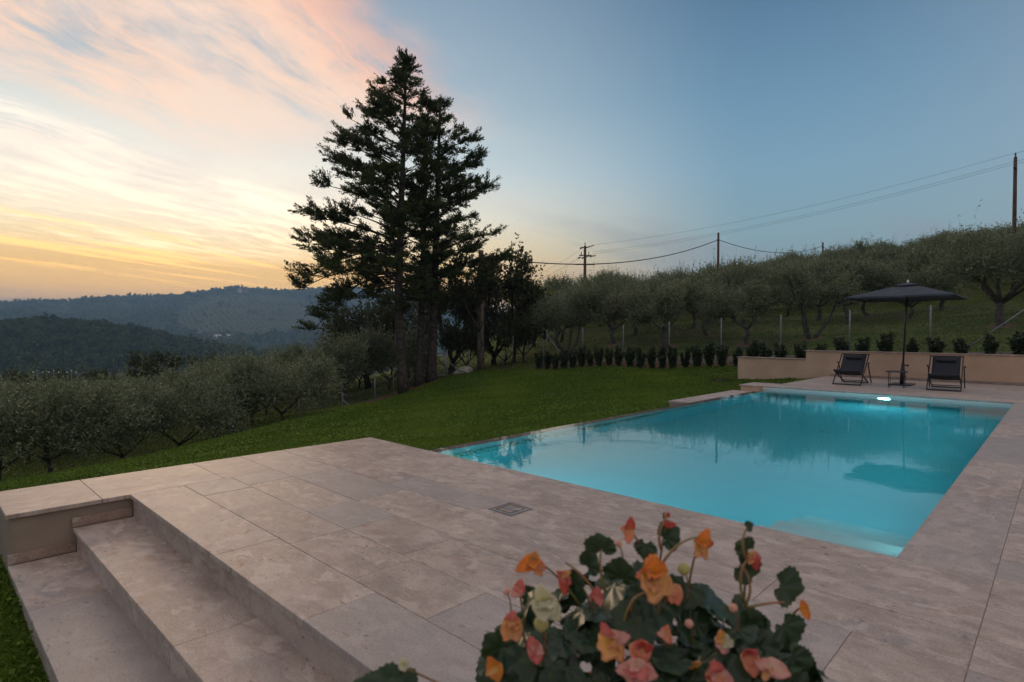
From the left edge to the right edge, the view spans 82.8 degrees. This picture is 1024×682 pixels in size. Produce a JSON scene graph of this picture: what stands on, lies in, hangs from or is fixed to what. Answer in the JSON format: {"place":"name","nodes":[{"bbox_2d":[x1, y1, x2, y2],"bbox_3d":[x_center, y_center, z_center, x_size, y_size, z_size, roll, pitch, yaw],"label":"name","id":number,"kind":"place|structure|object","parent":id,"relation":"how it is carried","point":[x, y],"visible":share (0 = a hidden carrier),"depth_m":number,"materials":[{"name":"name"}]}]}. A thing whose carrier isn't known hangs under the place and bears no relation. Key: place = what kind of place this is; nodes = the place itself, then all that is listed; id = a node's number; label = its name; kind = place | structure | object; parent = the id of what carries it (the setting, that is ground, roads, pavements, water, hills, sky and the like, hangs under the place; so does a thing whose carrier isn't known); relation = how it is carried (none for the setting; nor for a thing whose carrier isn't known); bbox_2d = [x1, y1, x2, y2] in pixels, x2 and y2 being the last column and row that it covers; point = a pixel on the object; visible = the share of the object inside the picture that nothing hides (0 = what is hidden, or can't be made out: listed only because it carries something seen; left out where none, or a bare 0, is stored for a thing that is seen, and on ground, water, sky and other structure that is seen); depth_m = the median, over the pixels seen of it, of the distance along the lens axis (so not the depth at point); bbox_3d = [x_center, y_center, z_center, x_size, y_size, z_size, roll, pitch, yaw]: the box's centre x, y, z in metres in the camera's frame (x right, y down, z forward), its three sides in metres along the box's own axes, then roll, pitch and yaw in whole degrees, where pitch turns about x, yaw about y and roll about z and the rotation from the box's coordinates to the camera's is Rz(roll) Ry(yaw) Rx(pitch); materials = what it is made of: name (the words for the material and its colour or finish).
{"place":"outdoors","nodes":[
{"label":"outdoors","id":0,"kind":"place"},
{"bbox_2d":[0,327,359,381],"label":"wooded hill","id":1,"kind":"structure","parent":0,"point":[45,348],"depth_m":406.71,"materials":[{"name":"green plant"}]},
{"bbox_2d":[0,311,280,380],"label":"hillside wood","id":2,"kind":"object","parent":1,"relation":"on","point":[41,329],"visible":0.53,"depth_m":446.40,"materials":[{"name":"green plant"}]},
{"bbox_2d":[0,291,529,352],"bbox_3d":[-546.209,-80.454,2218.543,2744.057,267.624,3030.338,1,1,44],"label":"hills","id":3,"kind":"structure","parent":0,"point":[207,321],"depth_m":1540.15,"materials":[{"name":"green plant"}]},
{"bbox_2d":[0,284,471,353],"bbox_3d":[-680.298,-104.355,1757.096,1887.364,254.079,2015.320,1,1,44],"label":"distant wood","id":4,"kind":"object","parent":3,"relation":"on","point":[20,309],"visible":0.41,"depth_m":1620.32,"materials":[{"name":"green plant"}]},
{"bbox_2d":[174,293,324,332],"bbox_3d":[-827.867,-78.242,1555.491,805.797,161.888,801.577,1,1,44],"label":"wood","id":5,"kind":"object","parent":3,"relation":"on","point":[245,304],"visible":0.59,"depth_m":1572.91,"materials":[{"name":"green plant"}]},
{"bbox_2d":[0,365,795,681],"bbox_3d":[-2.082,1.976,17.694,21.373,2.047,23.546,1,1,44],"label":"lawn grass","id":6,"kind":"structure","parent":0,"point":[488,391],"depth_m":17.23,"materials":[{"name":"green plant"}]},
{"bbox_2d":[0,276,1023,681],"bbox_3d":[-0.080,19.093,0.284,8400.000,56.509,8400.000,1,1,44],"label":"ground","id":7,"kind":"structure","parent":0,"point":[820,339],"depth_m":29.48,"materials":[{"name":"green plant"}]},
{"bbox_2d":[0,367,67,385],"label":"broadleaf tree","id":8,"kind":"object","parent":7,"relation":"on","point":[25,375],"visible":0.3,"depth_m":71.72,"materials":[{"name":"green plant"}]},
{"bbox_2d":[0,357,119,480],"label":"olive tree","id":9,"kind":"object","parent":7,"relation":"on","point":[11,414],"visible":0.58,"depth_m":11.44,"materials":[{"name":"green plant"}]},
{"bbox_2d":[0,350,158,472],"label":"olive tree","id":10,"kind":"object","parent":7,"relation":"on","point":[94,410],"visible":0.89,"depth_m":11.76,"materials":[{"name":"green plant"}]},
{"bbox_2d":[51,366,115,383],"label":"broadleaf tree","id":11,"kind":"object","parent":7,"relation":"on","point":[95,372],"visible":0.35,"depth_m":81.13,"materials":[{"name":"green plant"}]},
{"bbox_2d":[20,362,212,462],"bbox_3d":[-9.981,2.002,14.524,3.742,2.908,3.578,0,1,6],"label":"olive tree","id":12,"kind":"object","parent":7,"relation":"on","point":[121,455],"visible":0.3,"depth_m":14.72,"materials":[{"name":"green plant"}]},
{"bbox_2d":[119,345,186,381],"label":"evergreen bush","id":13,"kind":"object","parent":7,"relation":"on","point":[147,366],"visible":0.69,"depth_m":46.31,"materials":[{"name":"green plant"}]},
{"bbox_2d":[109,354,260,448],"bbox_3d":[-9.122,1.885,16.034,3.808,3.063,3.884,0,1,-38],"label":"olive tree","id":14,"kind":"object","parent":7,"relation":"on","point":[214,413],"visible":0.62,"depth_m":15.71,"materials":[{"name":"green plant"}]},
{"bbox_2d":[7,501,365,681],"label":"garden steps","id":15,"kind":"structure","parent":7,"relation":"on","point":[142,594],"depth_m":3.16,"materials":[{"name":"stone"}]},
{"bbox_2d":[0,401,379,490],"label":"clover","id":16,"kind":"object","parent":7,"relation":"on","point":[77,473],"visible":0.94,"depth_m":11.16,"materials":[{"name":"green plant"}]},
{"bbox_2d":[184,351,220,369],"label":"evergreen bush","id":17,"kind":"object","parent":7,"relation":"on","point":[196,358],"visible":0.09,"depth_m":54.27,"materials":[{"name":"green plant"}]},
{"bbox_2d":[141,354,265,438],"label":"olive tree","id":18,"kind":"object","parent":7,"relation":"on","point":[179,381],"visible":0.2,"depth_m":18.29,"materials":[{"name":"green plant"}]},
{"bbox_2d":[153,342,301,432],"bbox_3d":[-9.161,1.669,19.621,4.423,3.437,4.228,1,1,17],"label":"olive tree","id":19,"kind":"object","parent":7,"relation":"on","point":[236,369],"visible":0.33,"depth_m":18.65,"materials":[{"name":"green plant"}]},
{"bbox_2d":[182,336,328,423],"bbox_3d":[-9.932,1.642,22.306,4.636,3.656,4.546,1,1,30],"label":"olive tree","id":20,"kind":"object","parent":7,"relation":"on","point":[259,358],"visible":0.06,"depth_m":22.36,"materials":[{"name":"green plant"}]},
{"bbox_2d":[226,340,351,420],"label":"olive tree","id":21,"kind":"object","parent":7,"relation":"on","point":[310,382],"visible":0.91,"depth_m":18.50,"materials":[{"name":"green plant"}]},
{"bbox_2d":[261,332,338,396],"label":"olive tree","id":22,"kind":"object","parent":7,"relation":"on","point":[296,349],"visible":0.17,"depth_m":35.74,"materials":[{"name":"green plant"}]},
{"bbox_2d":[285,336,389,398],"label":"olive tree","id":23,"kind":"object","parent":7,"relation":"on","point":[366,374],"visible":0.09,"depth_m":33.24,"materials":[{"name":"green plant"}]},
{"bbox_2d":[299,316,408,401],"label":"olive tree","id":24,"kind":"object","parent":7,"relation":"on","point":[346,355],"visible":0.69,"depth_m":30.59,"materials":[{"name":"green plant"}]},
{"bbox_2d":[309,295,414,388],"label":"broadleaf tree","id":25,"kind":"object","parent":7,"relation":"on","point":[348,323],"visible":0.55,"depth_m":38.56,"materials":[{"name":"green plant"}]},
{"bbox_2d":[282,46,448,393],"bbox_3d":[-7.495,-5.871,29.642,8.515,17.658,8.187,0,1,-13],"label":"pine tree","id":26,"kind":"object","parent":7,"relation":"on","point":[383,109],"visible":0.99,"depth_m":28.56,"materials":[{"name":"green plant"}]},
{"bbox_2d":[298,350,476,417],"bbox_3d":[-5.829,1.614,26.628,3.006,2.835,15.138,1,1,20],"label":"garden fence","id":27,"kind":"object","parent":7,"relation":"on","point":[447,355],"visible":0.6,"depth_m":28.64,"materials":[{"name":"metal"}]},
{"bbox_2d":[334,317,451,388],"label":"olive tree","id":28,"kind":"object","parent":7,"relation":"on","point":[409,342],"visible":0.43,"depth_m":33.04,"materials":[{"name":"green plant"}]},
{"bbox_2d":[354,278,449,377],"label":"broadleaf tree","id":29,"kind":"object","parent":7,"relation":"on","point":[389,307],"visible":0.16,"depth_m":42.29,"materials":[{"name":"green plant"}]},
{"bbox_2d":[358,96,470,386],"bbox_3d":[-5.312,-5.234,31.145,4.541,15.939,5.989,4,4,78],"label":"pine tree","id":30,"kind":"object","parent":7,"relation":"on","point":[455,188],"visible":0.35,"depth_m":30.52,"materials":[{"name":"green plant"}]},
{"bbox_2d":[407,307,495,373],"bbox_3d":[-3.590,0.075,35.565,5.120,4.502,5.193,1,1,30],"label":"shrub","id":31,"kind":"object","parent":7,"relation":"on","point":[461,346],"visible":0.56,"depth_m":33.83,"materials":[{"name":"green plant"}]},
{"bbox_2d":[390,94,521,382],"bbox_3d":[-3.034,-5.480,31.648,6.937,16.033,6.394,1,1,44],"label":"pine tree","id":32,"kind":"object","parent":7,"relation":"on","point":[466,239],"visible":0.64,"depth_m":31.16,"materials":[{"name":"green plant"}]},
{"bbox_2d":[410,253,510,372],"bbox_3d":[-3.813,-1.687,37.717,7.340,8.256,6.234,1,1,18],"label":"broadleaf tree","id":33,"kind":"object","parent":7,"relation":"on","point":[440,318],"visible":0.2,"depth_m":36.73,"materials":[{"name":"green plant"}]},
{"bbox_2d":[437,318,496,365],"bbox_3d":[-2.763,0.377,34.517,3.670,3.486,3.621,1,1,24],"label":"shrub","id":34,"kind":"object","parent":7,"relation":"on","point":[473,340],"visible":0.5,"depth_m":33.87,"materials":[{"name":"green plant"}]},
{"bbox_2d":[443,250,505,370],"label":"broadleaf tree","id":35,"kind":"object","parent":7,"relation":"on","point":[484,271],"visible":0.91,"depth_m":31.77,"materials":[{"name":"green plant"}]},
{"bbox_2d":[477,250,483,370],"bbox_3d":[-1.773,-1.570,33.053,0.420,7.166,0.420,1,1,44],"label":"utility pole","id":36,"kind":"object","parent":7,"relation":"on","point":[482,331],"visible":0.52,"depth_m":32.93,"materials":[{"name":"brown wood"}]},
{"bbox_2d":[439,266,545,364],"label":"broadleaf tree","id":37,"kind":"object","parent":7,"relation":"on","point":[521,308],"visible":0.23,"depth_m":35.59,"materials":[{"name":"green plant"}]},
{"bbox_2d":[465,316,534,365],"bbox_3d":[-0.400,0.123,34.795,4.115,3.298,4.389,-1,1,-43],"label":"shrub","id":38,"kind":"object","parent":7,"relation":"on","point":[507,334],"visible":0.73,"depth_m":33.94,"materials":[{"name":"green plant"}]},
{"bbox_2d":[0,376,1023,681],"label":"terrace","id":39,"kind":"structure","parent":7,"relation":"on","point":[368,554],"depth_m":3.53,"materials":[{"name":"stone"}]},
{"bbox_2d":[488,502,532,515],"bbox_3d":[-0.012,1.233,4.269,0.230,0.005,0.230,1,1,44],"label":"drain cover","id":40,"kind":"object","parent":39,"relation":"on","point":[510,508],"visible":1,"depth_m":4.27,"materials":[{"name":"metal"}]},
{"bbox_2d":[832,353,871,385],"bbox_3d":[8.783,0.720,15.025,0.746,0.785,0.994,1,1,45],"label":"deck chair","id":41,"kind":"object","parent":39,"relation":"on","point":[853,364],"visible":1,"depth_m":15.06,"materials":[{"name":"black fabric"}]},
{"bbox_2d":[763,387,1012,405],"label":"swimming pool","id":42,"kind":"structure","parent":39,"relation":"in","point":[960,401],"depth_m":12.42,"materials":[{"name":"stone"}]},
{"bbox_2d":[845,280,968,385],"bbox_3d":[10.063,-0.216,14.813,2.270,2.676,2.270,1,1,44],"label":"parasol","id":43,"kind":"object","parent":39,"relation":"on","point":[906,292],"visible":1,"depth_m":14.67,"materials":[{"name":"fabric"}]},
{"bbox_2d":[926,355,965,391],"bbox_3d":[10.166,0.746,13.621,0.746,0.785,0.994,1,1,41],"label":"deck chair","id":44,"kind":"object","parent":39,"relation":"on","point":[945,367],"visible":1,"depth_m":13.68,"materials":[{"name":"black fabric"}]},
{"bbox_3d":[0.199,1.050,0.868,0.320,0.477,0.320,1,1,44],"label":"stone pedestal","id":45,"kind":"object","parent":39,"relation":"on","visible":0},
{"bbox_2d":[353,512,827,681],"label":"begonia plant","id":46,"kind":"object","parent":45,"relation":"on","point":[636,608],"visible":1,"depth_m":0.79,"materials":[{"name":"green plant"}]},
{"bbox_2d":[484,232,551,362],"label":"broadleaf tree","id":47,"kind":"object","parent":7,"relation":"on","point":[524,262],"visible":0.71,"depth_m":34.45,"materials":[{"name":"green plant"}]},
{"bbox_2d":[489,305,555,362],"bbox_3d":[0.713,-0.315,34.413,3.140,3.719,3.765,0,1,-32],"label":"shrub","id":48,"kind":"object","parent":7,"relation":"on","point":[525,329],"visible":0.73,"depth_m":33.91,"materials":[{"name":"green plant"}]},
{"bbox_2d":[539,267,576,292],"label":"olive tree","id":49,"kind":"object","parent":7,"relation":"on","point":[555,282],"visible":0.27,"depth_m":57.89,"materials":[{"name":"green plant"}]},
{"bbox_2d":[516,281,605,348],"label":"olive tree","id":50,"kind":"object","parent":7,"relation":"on","point":[554,298],"visible":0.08,"depth_m":39.33,"materials":[{"name":"green plant"}]},
{"bbox_2d":[529,282,599,353],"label":"olive tree","id":51,"kind":"object","parent":7,"relation":"on","point":[556,312],"visible":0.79,"depth_m":33.50,"materials":[{"name":"green plant"}]},
{"bbox_2d":[575,344,585,366],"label":"laurel shrub","id":52,"kind":"object","parent":7,"relation":"on","point":[581,356],"visible":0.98,"depth_m":28.91,"materials":[{"name":"green plant"}]},
{"bbox_2d":[568,265,642,330],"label":"olive tree","id":53,"kind":"object","parent":7,"relation":"on","point":[590,283],"visible":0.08,"depth_m":44.31,"materials":[{"name":"green plant"}]},
{"bbox_2d":[565,265,650,343],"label":"olive tree","id":54,"kind":"object","parent":7,"relation":"on","point":[614,307],"visible":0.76,"depth_m":32.35,"materials":[{"name":"green plant"}]},
{"bbox_2d":[587,266,651,316],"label":"olive tree","id":55,"kind":"object","parent":7,"relation":"on","point":[605,274],"visible":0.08,"depth_m":54.46,"materials":[{"name":"green plant"}]},
{"bbox_2d":[623,347,636,365],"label":"laurel shrub","id":56,"kind":"object","parent":7,"relation":"on","point":[629,354],"visible":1,"depth_m":26.98,"materials":[{"name":"green plant"}]},
{"bbox_2d":[587,264,681,335],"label":"olive tree","id":57,"kind":"object","parent":7,"relation":"on","point":[629,284],"visible":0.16,"depth_m":35.99,"materials":[{"name":"green plant"}]},
{"bbox_2d":[635,347,646,367],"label":"laurel shrub","id":58,"kind":"object","parent":7,"relation":"on","point":[640,358],"visible":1,"depth_m":26.51,"materials":[{"name":"green plant"}]},
{"bbox_2d":[646,346,656,367],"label":"laurel shrub","id":59,"kind":"object","parent":7,"relation":"on","point":[651,358],"visible":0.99,"depth_m":26.14,"materials":[{"name":"green plant"}]},
{"bbox_2d":[655,345,666,367],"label":"laurel shrub","id":60,"kind":"object","parent":7,"relation":"on","point":[661,358],"visible":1,"depth_m":25.79,"materials":[{"name":"green plant"}]},
{"bbox_2d":[665,345,677,367],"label":"laurel shrub","id":61,"kind":"object","parent":7,"relation":"on","point":[672,357],"visible":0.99,"depth_m":25.42,"materials":[{"name":"green plant"}]},
{"bbox_2d":[622,270,723,345],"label":"olive tree","id":62,"kind":"object","parent":7,"relation":"on","point":[665,305],"visible":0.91,"depth_m":30.29,"materials":[{"name":"green plant"}]},
{"bbox_2d":[654,259,697,279],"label":"olive tree","id":63,"kind":"object","parent":7,"relation":"on","point":[677,271],"visible":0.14,"depth_m":67.27,"materials":[{"name":"green plant"}]},
{"bbox_2d":[679,347,691,367],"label":"laurel shrub","id":64,"kind":"object","parent":7,"relation":"on","point":[685,362],"visible":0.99,"depth_m":25.04,"materials":[{"name":"green plant"}]},
{"bbox_2d":[690,345,703,366],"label":"laurel shrub","id":65,"kind":"object","parent":7,"relation":"on","point":[697,355],"visible":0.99,"depth_m":24.62,"materials":[{"name":"green plant"}]},
{"bbox_2d":[653,256,745,328],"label":"olive tree","id":66,"kind":"object","parent":7,"relation":"on","point":[709,279],"visible":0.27,"depth_m":36.34,"materials":[{"name":"green plant"}]},
{"bbox_2d":[657,271,741,335],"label":"olive tree","id":67,"kind":"object","parent":7,"relation":"on","point":[680,288],"visible":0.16,"depth_m":31.79,"materials":[{"name":"green plant"}]},
{"bbox_2d":[702,340,715,366],"bbox_3d":[8.342,0.527,24.378,0.660,1.216,0.722,0,1,-22],"label":"laurel shrub","id":68,"kind":"object","parent":7,"relation":"on","point":[709,352],"visible":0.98,"depth_m":24.28,"materials":[{"name":"green plant"}]},
{"bbox_2d":[717,233,719,267],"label":"utility pole","id":69,"kind":"object","parent":7,"relation":"on","point":[718,239],"visible":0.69,"depth_m":51.95,"materials":[{"name":"brown wood"}]},
{"bbox_2d":[507,240,716,264],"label":"power line","id":70,"kind":"object","parent":69,"relation":"attached to","point":[617,262],"visible":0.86,"depth_m":41.56,"materials":[{"name":"metal"}]},
{"bbox_2d":[716,343,730,366],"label":"laurel shrub","id":71,"kind":"object","parent":7,"relation":"on","point":[722,356],"visible":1,"depth_m":23.83,"materials":[{"name":"green plant"}]},
{"bbox_2d":[687,268,785,344],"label":"olive tree","id":72,"kind":"object","parent":7,"relation":"on","point":[758,298],"visible":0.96,"depth_m":28.37,"materials":[{"name":"green plant"}]},
{"bbox_2d":[699,248,789,321],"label":"olive tree","id":73,"kind":"object","parent":7,"relation":"on","point":[721,268],"visible":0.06,"depth_m":40.37,"materials":[{"name":"green plant"}]},
{"bbox_2d":[716,245,787,323],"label":"olive tree","id":74,"kind":"object","parent":7,"relation":"on","point":[741,271],"visible":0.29,"depth_m":37.28,"materials":[{"name":"green plant"}]},
{"bbox_2d":[745,339,760,356],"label":"laurel shrub","id":75,"kind":"object","parent":7,"relation":"on","point":[754,351],"visible":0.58,"depth_m":23.13,"materials":[{"name":"green plant"}]},
{"bbox_2d":[773,342,788,357],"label":"laurel shrub","id":76,"kind":"object","parent":7,"relation":"on","point":[781,353],"visible":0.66,"depth_m":22.37,"materials":[{"name":"green plant"}]},
{"bbox_2d":[543,301,1023,364],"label":"chain link fence","id":77,"kind":"object","parent":7,"relation":"on","point":[729,359],"visible":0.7,"depth_m":23.10,"materials":[{"name":"metal"}]},
{"bbox_2d":[793,340,807,357],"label":"laurel shrub","id":78,"kind":"object","parent":7,"relation":"on","point":[800,353],"visible":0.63,"depth_m":21.88,"materials":[{"name":"green plant"}]},
{"bbox_2d":[759,250,867,339],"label":"olive tree","id":79,"kind":"object","parent":7,"relation":"on","point":[803,286],"visible":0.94,"depth_m":26.70,"materials":[{"name":"green plant"}]},
{"bbox_2d":[769,247,873,320],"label":"olive tree","id":80,"kind":"object","parent":7,"relation":"on","point":[820,305],"visible":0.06,"depth_m":37.59,"materials":[{"name":"green plant"}]},
{"bbox_2d":[833,336,850,350],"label":"laurel shrub","id":81,"kind":"object","parent":7,"relation":"on","point":[840,344],"visible":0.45,"depth_m":20.88,"materials":[{"name":"green plant"}]},
{"bbox_2d":[799,243,916,323],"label":"olive tree","id":82,"kind":"object","parent":7,"relation":"on","point":[878,276],"visible":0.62,"depth_m":31.66,"materials":[{"name":"green plant"}]},
{"bbox_2d":[817,239,904,265],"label":"olive tree","id":83,"kind":"object","parent":7,"relation":"on","point":[881,253],"visible":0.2,"depth_m":48.24,"materials":[{"name":"green plant"}]},
{"bbox_2d":[853,335,870,350],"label":"laurel shrub","id":84,"kind":"object","parent":7,"relation":"on","point":[862,346],"visible":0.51,"depth_m":20.43,"materials":[{"name":"green plant"}]},
{"bbox_2d":[844,232,906,256],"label":"olive tree","id":85,"kind":"object","parent":7,"relation":"on","point":[858,245],"visible":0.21,"depth_m":59.16,"materials":[{"name":"green plant"}]},
{"bbox_2d":[738,350,1023,403],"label":"garden wall","id":86,"kind":"structure","parent":7,"relation":"on","point":[1003,369],"depth_m":16.78,"materials":[{"name":"beige paint"}]},
{"bbox_2d":[874,331,895,351],"bbox_3d":[12.905,0.189,20.020,0.678,1.144,0.621,0,1,-28],"label":"laurel shrub","id":87,"kind":"object","parent":7,"relation":"on","point":[881,345],"visible":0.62,"depth_m":19.93,"materials":[{"name":"green plant"}]},
{"bbox_2d":[863,237,915,262],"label":"olive tree","id":88,"kind":"object","parent":7,"relation":"on","point":[893,250],"visible":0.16,"depth_m":55.70,"materials":[{"name":"green plant"}]},
{"bbox_2d":[858,250,922,315],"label":"olive tree","id":89,"kind":"object","parent":7,"relation":"on","point":[863,303],"visible":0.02,"depth_m":38.77,"materials":[{"name":"green plant"}]},
{"bbox_2d":[865,238,938,262],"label":"olive tree","id":90,"kind":"object","parent":7,"relation":"on","point":[918,247],"visible":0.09,"depth_m":46.62,"materials":[{"name":"green plant"}]},
{"bbox_2d":[858,252,959,318],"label":"olive tree","id":91,"kind":"object","parent":7,"relation":"on","point":[931,285],"visible":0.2,"depth_m":32.15,"materials":[{"name":"green plant"}]},
{"bbox_2d":[888,227,979,310],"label":"olive tree","id":92,"kind":"object","parent":7,"relation":"on","point":[921,256],"visible":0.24,"depth_m":35.99,"materials":[{"name":"green plant"}]},
{"bbox_2d":[924,336,946,352],"bbox_3d":[13.914,0.274,19.012,0.609,0.876,0.534,0,1,-18],"label":"laurel shrub","id":93,"kind":"object","parent":7,"relation":"on","point":[937,346],"visible":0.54,"depth_m":19.01,"materials":[{"name":"green plant"}]},
{"bbox_2d":[911,223,980,253],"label":"olive tree","id":94,"kind":"object","parent":7,"relation":"on","point":[935,240],"visible":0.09,"depth_m":47.47,"materials":[{"name":"green plant"}]},
{"bbox_2d":[952,338,971,353],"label":"laurel shrub","id":95,"kind":"object","parent":7,"relation":"on","point":[961,345],"visible":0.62,"depth_m":18.48,"materials":[{"name":"green plant"}]},
{"bbox_2d":[919,199,1023,325],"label":"olive tree","id":96,"kind":"object","parent":7,"relation":"on","point":[979,259],"visible":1,"depth_m":23.88,"materials":[{"name":"green plant"}]},
{"bbox_2d":[955,222,1023,293],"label":"olive tree","id":97,"kind":"object","parent":7,"relation":"on","point":[1015,280],"visible":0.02,"depth_m":28.63,"materials":[{"name":"green plant"}]},
{"bbox_2d":[982,332,1000,353],"bbox_3d":[14.888,0.158,18.060,0.485,0.893,0.530,1,1,43],"label":"laurel shrub","id":98,"kind":"object","parent":7,"relation":"on","point":[989,345],"visible":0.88,"depth_m":18.02,"materials":[{"name":"green plant"}]},
{"bbox_2d":[1011,153,1016,288],"bbox_3d":[34.662,-8.104,40.068,0.280,9.750,0.928,1,1,44],"label":"utility pole","id":99,"kind":"object","parent":7,"relation":"on","point":[1014,213],"visible":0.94,"depth_m":39.97,"materials":[{"name":"brown wood"}]},
{"bbox_2d":[1006,330,1023,354],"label":"laurel shrub","id":100,"kind":"object","parent":7,"relation":"on","point":[1017,344],"visible":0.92,"depth_m":17.60,"materials":[{"name":"green plant"}]},
{"bbox_2d":[0,0,1023,310],"label":"sky","id":101,"kind":"structure","parent":0,"point":[154,147],"materials":[{"name":"blue"}]},
{"bbox_2d":[428,389,1011,557],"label":"water","id":102,"kind":"structure","parent":0,"point":[878,475],"depth_m":6.46,"materials":[{"name":"teal liquid"}]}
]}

